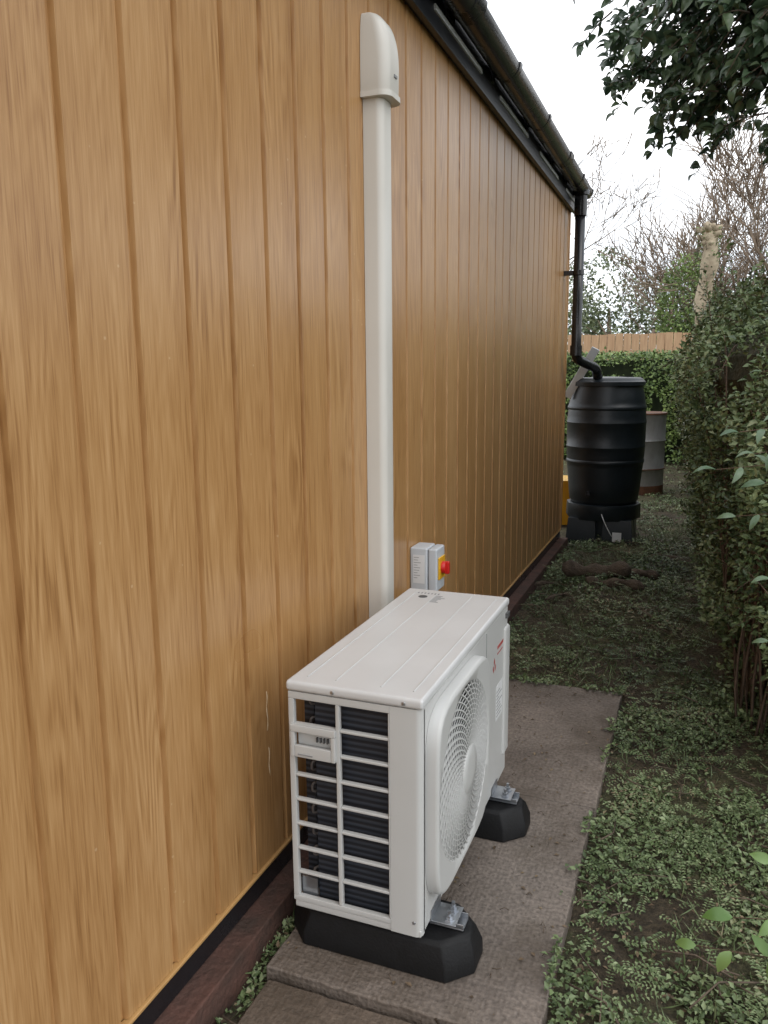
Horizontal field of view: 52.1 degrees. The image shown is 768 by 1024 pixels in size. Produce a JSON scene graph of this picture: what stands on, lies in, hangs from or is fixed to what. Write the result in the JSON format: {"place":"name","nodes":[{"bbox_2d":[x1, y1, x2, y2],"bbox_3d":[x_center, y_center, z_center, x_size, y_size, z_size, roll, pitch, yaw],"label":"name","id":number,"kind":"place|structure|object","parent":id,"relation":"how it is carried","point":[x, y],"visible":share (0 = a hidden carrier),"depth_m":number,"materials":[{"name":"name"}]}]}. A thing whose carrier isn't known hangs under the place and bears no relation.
{"place":"outdoors","nodes":[
{"label":"outdoors","id":0,"kind":"place"},
{"bbox_2d":[214,456,767,1023],"bbox_3d":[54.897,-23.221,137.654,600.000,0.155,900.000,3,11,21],"label":"ground","id":1,"kind":"structure","parent":0,"point":[662,907],"depth_m":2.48,"materials":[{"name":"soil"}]},
{"bbox_2d":[237,980,410,1023],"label":"paving slab","id":2,"kind":"structure","parent":1,"relation":"on","point":[274,1002],"depth_m":1.58,"materials":[{"name":"grey concrete"}]},
{"bbox_2d":[153,537,567,1023],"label":"plinth","id":3,"kind":"structure","parent":1,"relation":"on","point":[210,990],"depth_m":1.71,"materials":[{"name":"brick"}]},
{"bbox_2d":[133,531,559,1023],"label":"damp course","id":4,"kind":"object","parent":3,"relation":"on","point":[156,1007],"visible":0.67,"depth_m":1.71,"materials":[{"name":"black plastic"}]},
{"bbox_2d":[121,529,560,1023],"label":"drip trim","id":5,"kind":"structure","parent":4,"relation":"on","point":[177,966],"depth_m":1.66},
{"bbox_2d":[266,795,592,1023],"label":"paving slab","id":6,"kind":"structure","parent":1,"relation":"on","point":[511,991],"depth_m":1.72,"materials":[{"name":"concrete"}]},
{"bbox_2d":[286,588,529,982],"bbox_3d":[0.107,0.599,1.966,0.427,0.620,0.778,3,11,21],"label":"air conditioner outdoor unit","id":7,"kind":"object","parent":6,"relation":"on","point":[402,745],"visible":1,"depth_m":1.66,"materials":[{"name":"beige metal"}]},
{"bbox_2d":[497,679,621,820],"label":"paving slab","id":8,"kind":"structure","parent":1,"relation":"on","point":[586,710],"depth_m":2.69,"materials":[{"name":"concrete"}]},
{"bbox_2d":[562,475,569,524],"bbox_3d":[1.584,-0.102,6.684,0.240,0.375,0.360,3,11,21],"label":"yellow container","id":9,"kind":"object","parent":1,"relation":"on","point":[565,497],"visible":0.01,"depth_m":6.54,"materials":[{"name":"plastic"}]},
{"bbox_2d":[534,559,671,630],"bbox_3d":[1.230,0.416,4.457,0.791,0.169,0.940,3,11,21],"label":"log","id":10,"kind":"object","parent":1,"relation":"on","point":[571,568],"visible":0.77,"depth_m":4.66,"materials":[{"name":"brown wood"}]},
{"bbox_2d":[566,377,646,544],"bbox_3d":[1.690,-0.395,6.013,0.588,1.267,0.604,3,11,21],"label":"water butt","id":11,"kind":"object","parent":1,"relation":"on","point":[606,429],"visible":0.96,"depth_m":5.80,"materials":[{"name":"black plastic"}]},
{"bbox_2d":[566,347,598,398],"bbox_3d":[1.458,-1.026,5.805,0.270,0.382,0.037,9,14,43],"label":"grey gutter offcut","id":12,"kind":"object","parent":11,"relation":"attached to","point":[582,371],"visible":0.8,"depth_m":5.81,"materials":[{"name":"plastic"}]},
{"bbox_2d":[571,215,602,379],"bbox_3d":[1.443,-1.555,5.496,0.071,1.261,0.405,8,13,41],"label":"downpipe","id":13,"kind":"object","parent":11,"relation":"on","point":[593,367],"visible":0.86,"depth_m":5.36,"materials":[{"name":"black plastic"}]},
{"bbox_2d":[570,345,581,355],"bbox_3d":[1.332,-1.119,5.446,0.082,0.070,0.082,3,11,21],"label":"pipe socket","id":14,"kind":"object","parent":13,"relation":"attached to","point":[575,350],"visible":1,"depth_m":5.41,"materials":[{"name":"black plastic"}]},
{"bbox_2d":[569,114,667,309],"bbox_3d":[3.805,-5.666,19.662,5.853,7.027,4.183,0,10,4],"label":"bare tree","id":15,"kind":"object","parent":1,"relation":"on","point":[625,198],"visible":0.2,"depth_m":18.05,"materials":[{"name":"brown plant"}]},
{"bbox_2d":[564,346,686,463],"bbox_3d":[3.977,-1.539,11.363,6.095,1.736,1.067,3,11,21],"label":"hedge","id":16,"kind":"object","parent":1,"relation":"on","point":[658,386],"visible":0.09,"depth_m":11.15,"materials":[{"name":"green plant"}]},
{"bbox_2d":[567,332,693,359],"bbox_3d":[4.899,-1.827,12.322,12.000,1.958,0.160,3,11,21],"label":"wooden fence","id":17,"kind":"object","parent":1,"relation":"on","point":[665,341],"visible":0.07,"depth_m":12.46,"materials":[{"name":"brown wood"}]},
{"bbox_2d":[582,316,678,349],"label":"distant treeline","id":18,"kind":"object","parent":1,"relation":"on","point":[621,328],"depth_m":54.90,"materials":[{"name":"green plant"}]},
{"bbox_2d":[510,537,767,1023],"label":"ground sprays","id":19,"kind":"object","parent":1,"relation":"on","point":[620,969],"visible":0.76,"depth_m":2.22,"materials":[{"name":"green plant"}]},
{"bbox_2d":[639,411,667,495],"bbox_3d":[2.738,-0.636,8.507,0.594,0.888,0.594,3,11,21],"label":"steel drum","id":20,"kind":"object","parent":1,"relation":"on","point":[652,472],"visible":0.41,"depth_m":8.26,"materials":[{"name":"grey metal"}]},
{"bbox_2d":[567,247,752,352],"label":"background trees","id":21,"kind":"object","parent":1,"relation":"on","point":[593,326],"visible":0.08,"depth_m":17.38,"materials":[{"name":"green plant"}]},
{"bbox_2d":[570,0,767,180],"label":"holly tree","id":22,"kind":"object","parent":1,"relation":"on","point":[693,46],"visible":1,"depth_m":3.02,"materials":[{"name":"green plant"}]},
{"bbox_2d":[582,131,767,351],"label":"bare tree","id":23,"kind":"object","parent":1,"relation":"on","point":[740,252],"visible":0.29,"depth_m":15.33,"materials":[{"name":"brown plant"}]},
{"bbox_2d":[594,194,767,339],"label":"bare tree","id":24,"kind":"object","parent":1,"relation":"on","point":[726,274],"visible":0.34,"depth_m":13.74,"materials":[{"name":"brown plant"}]},
{"bbox_2d":[598,93,767,306],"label":"bare tree","id":25,"kind":"object","parent":1,"relation":"on","point":[755,237],"visible":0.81,"depth_m":12.73,"materials":[{"name":"brown plant"}]},
{"bbox_2d":[654,252,718,348],"bbox_3d":[5.051,-2.661,13.203,1.072,3.304,1.059,3,11,21],"label":"evergreen shrub","id":26,"kind":"object","parent":1,"relation":"on","point":[674,323],"visible":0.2,"depth_m":12.96,"materials":[{"name":"green plant"}]},
{"bbox_2d":[634,137,767,289],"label":"bare tree","id":27,"kind":"object","parent":1,"relation":"on","point":[750,239],"visible":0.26,"depth_m":17.01,"materials":[{"name":"brown plant"}]},
{"bbox_2d":[682,196,741,471],"bbox_3d":[4.026,-2.210,9.988,0.700,3.570,0.573,1,10,7],"label":"pollarded tree","id":28,"kind":"object","parent":1,"relation":"on","point":[711,233],"visible":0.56,"depth_m":9.66,"materials":[{"name":"beige plant"}]},
{"bbox_2d":[658,237,767,748],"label":"hedge","id":29,"kind":"object","parent":1,"relation":"on","point":[722,355],"visible":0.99,"depth_m":2.86,"materials":[{"name":"green plant"}]},
{"bbox_2d":[675,317,767,999],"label":"shrub","id":30,"kind":"object","parent":1,"relation":"on","point":[723,959],"visible":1,"depth_m":1.01,"materials":[{"name":"green plant"}]},
{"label":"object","id":31,"kind":"object","parent":1,"relation":"on","visible":0},
{"bbox_2d":[0,0,569,1023],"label":"cladding","id":32,"kind":"structure","parent":31,"relation":"attached to","point":[184,578],"depth_m":1.54,"materials":[{"name":"brown wood"}]},
{"bbox_2d":[266,691,267,730],"bbox_3d":[-0.272,0.463,1.828,0.003,0.096,0.006,3,11,21],"label":"dried drip","id":33,"kind":"object","parent":32,"relation":"attached to","point":[266,710],"visible":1,"depth_m":1.82},
{"bbox_2d":[360,12,399,617],"bbox_3d":[0.033,-0.347,2.275,0.154,2.008,0.129,3,11,21],"label":"pipe trunking","id":34,"kind":"object","parent":32,"relation":"attached to","point":[379,79],"visible":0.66,"depth_m":2.22,"materials":[{"name":"beige plastic"}]},
{"bbox_2d":[410,542,449,590],"bbox_3d":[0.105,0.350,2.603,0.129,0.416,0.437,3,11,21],"label":"isolator switch","id":35,"kind":"object","parent":32,"relation":"attached to","point":[429,567],"visible":0.78,"depth_m":2.70,"materials":[{"name":"grey plastic"}]},
{"bbox_2d":[564,271,572,275],"bbox_3d":[1.268,-1.635,5.380,0.067,0.030,0.040,3,11,21],"label":"pipe clip","id":36,"kind":"object","parent":32,"relation":"attached to","point":[568,273],"visible":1,"depth_m":5.37,"materials":[{"name":"black plastic"}]},
{"bbox_2d":[573,270,583,274],"bbox_3d":[1.327,-1.632,5.357,0.078,0.030,0.078,3,11,21],"label":"pipe clip ring","id":37,"kind":"object","parent":32,"relation":"attached to","point":[578,272],"visible":0.93,"depth_m":5.33,"materials":[{"name":"black plastic"}]},
{"bbox_2d":[404,0,571,212],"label":"soffit","id":38,"kind":"structure","parent":31,"relation":"attached to","point":[428,30],"depth_m":3.08,"materials":[{"name":"black plastic"}]},
{"bbox_2d":[560,211,570,528],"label":"corner trim","id":39,"kind":"structure","parent":31,"relation":"attached to","point":[565,369],"depth_m":5.66,"materials":[{"name":"brown wood"}]},
{"bbox_2d":[220,519,767,1023],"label":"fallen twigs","id":40,"kind":"object","parent":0,"point":[644,787],"depth_m":2.35,"materials":[{"name":"plant"}]},
{"bbox_2d":[487,0,767,353],"label":"sky","id":41,"kind":"structure","parent":0,"point":[541,34],"materials":[{"name":"white"}]},
{"bbox_3d":[-2.057,-1.904,2.082,3.855,0.550,8.930,3,11,21],"label":"roof","id":42,"kind":"object","parent":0,"visible":0},
{"bbox_2d":[406,0,574,213],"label":"fascia","id":43,"kind":"structure","parent":42,"relation":"attached to","point":[488,91],"depth_m":3.18,"materials":[{"name":"black plastic"}]},
{"bbox_2d":[434,3,574,201],"bbox_3d":[-0.232,-1.451,1.537,0.006,0.018,8.880,3,11,21],"label":"fascia clip strip","id":44,"kind":"object","parent":43,"relation":"attached to","point":[440,14],"visible":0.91,"depth_m":3.00,"materials":[{"name":"black plastic"}]},
{"bbox_2d":[444,0,592,198],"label":"gutter","id":45,"kind":"object","parent":43,"relation":"attached to","point":[485,35],"visible":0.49,"depth_m":3.30,"materials":[{"name":"black plastic"}]},
{"bbox_2d":[445,0,487,25],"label":"gutter bracket","id":46,"kind":"object","parent":45,"relation":"on","point":[475,13],"visible":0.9,"depth_m":2.64,"materials":[{"name":"black plastic"}]},
{"bbox_2d":[492,62,522,82],"bbox_3d":[0.502,-1.793,3.210,0.124,0.062,0.035,3,11,21],"label":"gutter bracket","id":47,"kind":"object","parent":45,"relation":"on","point":[515,76],"visible":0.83,"depth_m":3.20,"materials":[{"name":"black plastic"}]},
{"bbox_2d":[526,114,551,130],"bbox_3d":[0.758,-1.907,3.852,0.124,0.062,0.035,3,11,21],"label":"gutter bracket","id":48,"kind":"object","parent":45,"relation":"on","point":[548,123],"visible":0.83,"depth_m":3.84,"materials":[{"name":"black plastic"}]},
{"bbox_2d":[552,151,574,167],"bbox_3d":[1.026,-2.027,4.523,0.124,0.062,0.100,3,11,21],"label":"gutter bracket","id":49,"kind":"object","parent":45,"relation":"on","point":[568,162],"visible":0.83,"depth_m":4.51,"materials":[{"name":"black plastic"}]},
{"bbox_2d":[567,174,584,185],"bbox_3d":[1.216,-2.111,4.997,0.124,0.062,0.035,3,11,21],"label":"gutter bracket","id":50,"kind":"object","parent":45,"relation":"on","point":[578,183],"visible":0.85,"depth_m":4.99,"materials":[{"name":"black plastic"}]},
{"bbox_2d":[573,189,589,216],"bbox_3d":[1.323,-2.082,5.278,0.110,0.175,0.110,3,11,21],"label":"gutter outlet","id":51,"kind":"object","parent":45,"relation":"attached to","point":[580,204],"visible":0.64,"depth_m":5.25,"materials":[{"name":"black plastic"}]}
]}

